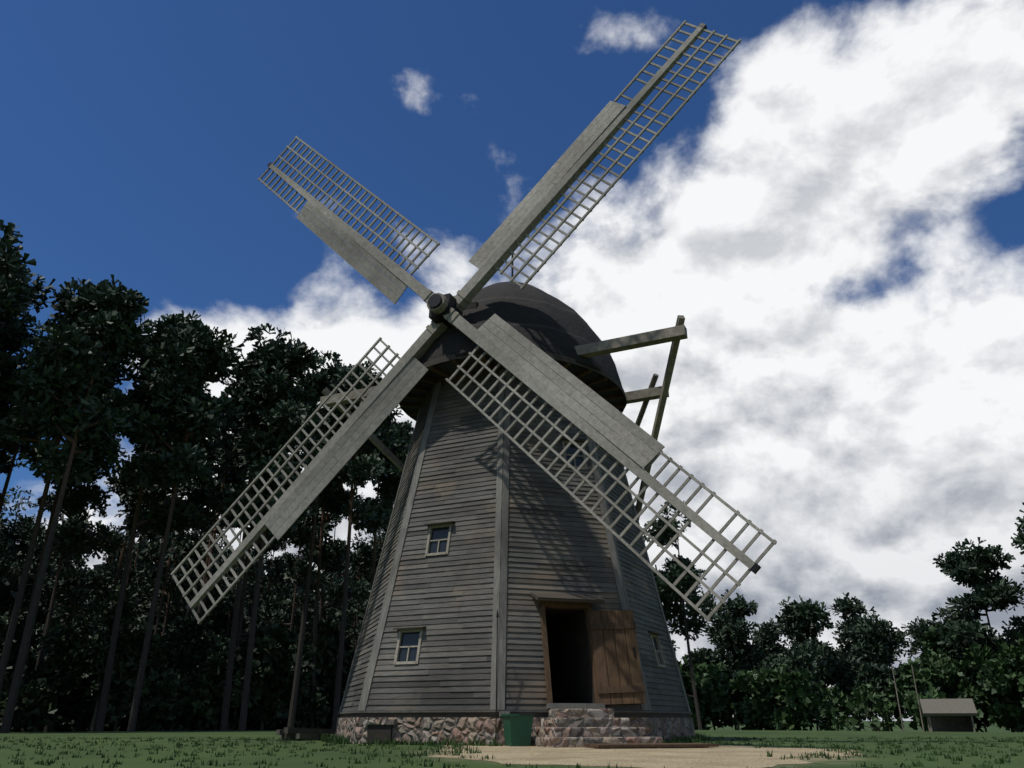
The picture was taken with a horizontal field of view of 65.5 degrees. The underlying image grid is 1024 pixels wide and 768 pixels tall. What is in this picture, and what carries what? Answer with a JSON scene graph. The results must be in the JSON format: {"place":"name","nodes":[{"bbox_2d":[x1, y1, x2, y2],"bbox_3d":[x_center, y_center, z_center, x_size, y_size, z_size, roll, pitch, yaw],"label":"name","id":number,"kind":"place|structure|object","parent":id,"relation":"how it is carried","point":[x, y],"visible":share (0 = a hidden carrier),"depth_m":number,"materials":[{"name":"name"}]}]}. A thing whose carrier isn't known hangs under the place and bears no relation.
{"place":"outdoors","nodes":[
{"label":"outdoors","id":0,"kind":"place"},
{"bbox_2d":[0,721,1023,767],"bbox_3d":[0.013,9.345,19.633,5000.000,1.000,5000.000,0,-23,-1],"label":"ground","id":1,"kind":"structure","parent":0,"point":[318,757],"depth_m":13.26,"materials":[{"name":"green plant"}]},
{"bbox_2d":[0,583,361,731],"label":"understory bushes","id":2,"kind":"object","parent":1,"relation":"on","point":[182,686],"visible":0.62,"depth_m":47.37,"materials":[{"name":"green plant"}]},
{"bbox_2d":[0,531,364,731],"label":"wood trees","id":3,"kind":"object","parent":1,"relation":"on","point":[11,583],"visible":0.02,"depth_m":83.61,"materials":[{"name":"green plant"}]},
{"bbox_2d":[0,219,413,732],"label":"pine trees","id":4,"kind":"object","parent":1,"relation":"on","point":[165,413],"visible":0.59,"depth_m":44.81,"materials":[{"name":"green plant"}]},
{"bbox_2d":[276,727,335,739],"bbox_3d":[-5.120,8.776,19.977,1.431,0.295,0.731,18,-29,-36],"label":"timber pile","id":5,"kind":"object","parent":1,"relation":"on","point":[287,733],"visible":0.82,"depth_m":19.73,"materials":[{"name":"brown wood"}]},
{"bbox_2d":[171,20,776,745],"bbox_3d":[-0.067,-0.351,21.423,14.213,19.255,12.990,11,-25,-25],"label":"windmill","id":6,"kind":"object","parent":1,"relation":"on","point":[515,568],"visible":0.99,"depth_m":19.23,"materials":[{"name":"wood"}]},
{"bbox_2d":[0,732,1023,767],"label":"grass tufts","id":7,"kind":"object","parent":1,"relation":"on","point":[334,739],"visible":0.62,"depth_m":13.77,"materials":[{"name":"green plant"}]},
{"bbox_2d":[635,501,1023,731],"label":"pine trees","id":8,"kind":"object","parent":1,"relation":"on","point":[866,654],"visible":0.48,"depth_m":61.56,"materials":[{"name":"green plant"}]},
{"bbox_2d":[674,614,1023,731],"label":"bushes","id":9,"kind":"object","parent":1,"relation":"on","point":[986,681],"visible":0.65,"depth_m":56.83,"materials":[{"name":"plant"}]},
{"bbox_2d":[891,665,977,731],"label":"hay shelter","id":10,"kind":"object","parent":1,"relation":"on","point":[949,715],"visible":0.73,"depth_m":48.63,"materials":[{"name":"grey wood"}]},
{"bbox_2d":[0,0,1023,720],"label":"sky","id":11,"kind":"structure","parent":0,"point":[833,220],"materials":[{"name":"blue"}]},
{"bbox_2d":[428,745,859,767],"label":"gravel path","id":12,"kind":"structure","parent":0,"point":[726,756],"depth_m":10.96,"materials":[{"name":"beige gravel"}]},
{"bbox_2d":[501,713,534,745],"bbox_3d":[0.112,6.750,15.540,0.530,0.592,0.540,7,-24,-17],"label":"green bin","id":13,"kind":"object","parent":12,"relation":"on","point":[517,729],"visible":0.97,"depth_m":15.37,"materials":[{"name":"plastic"}]},
{"bbox_2d":[530,709,662,747],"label":"stone steps","id":14,"kind":"structure","parent":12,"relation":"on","point":[563,728],"depth_m":15.36,"materials":[{"name":"grey stone"}]},
{"bbox_2d":[584,743,718,748],"bbox_3d":[2.528,6.599,14.499,2.300,0.075,0.820,5,-24,-13],"label":"foot board","id":15,"kind":"object","parent":12,"relation":"on","point":[651,745],"visible":0.87,"depth_m":14.19,"materials":[{"name":"brown wood"}]}
]}

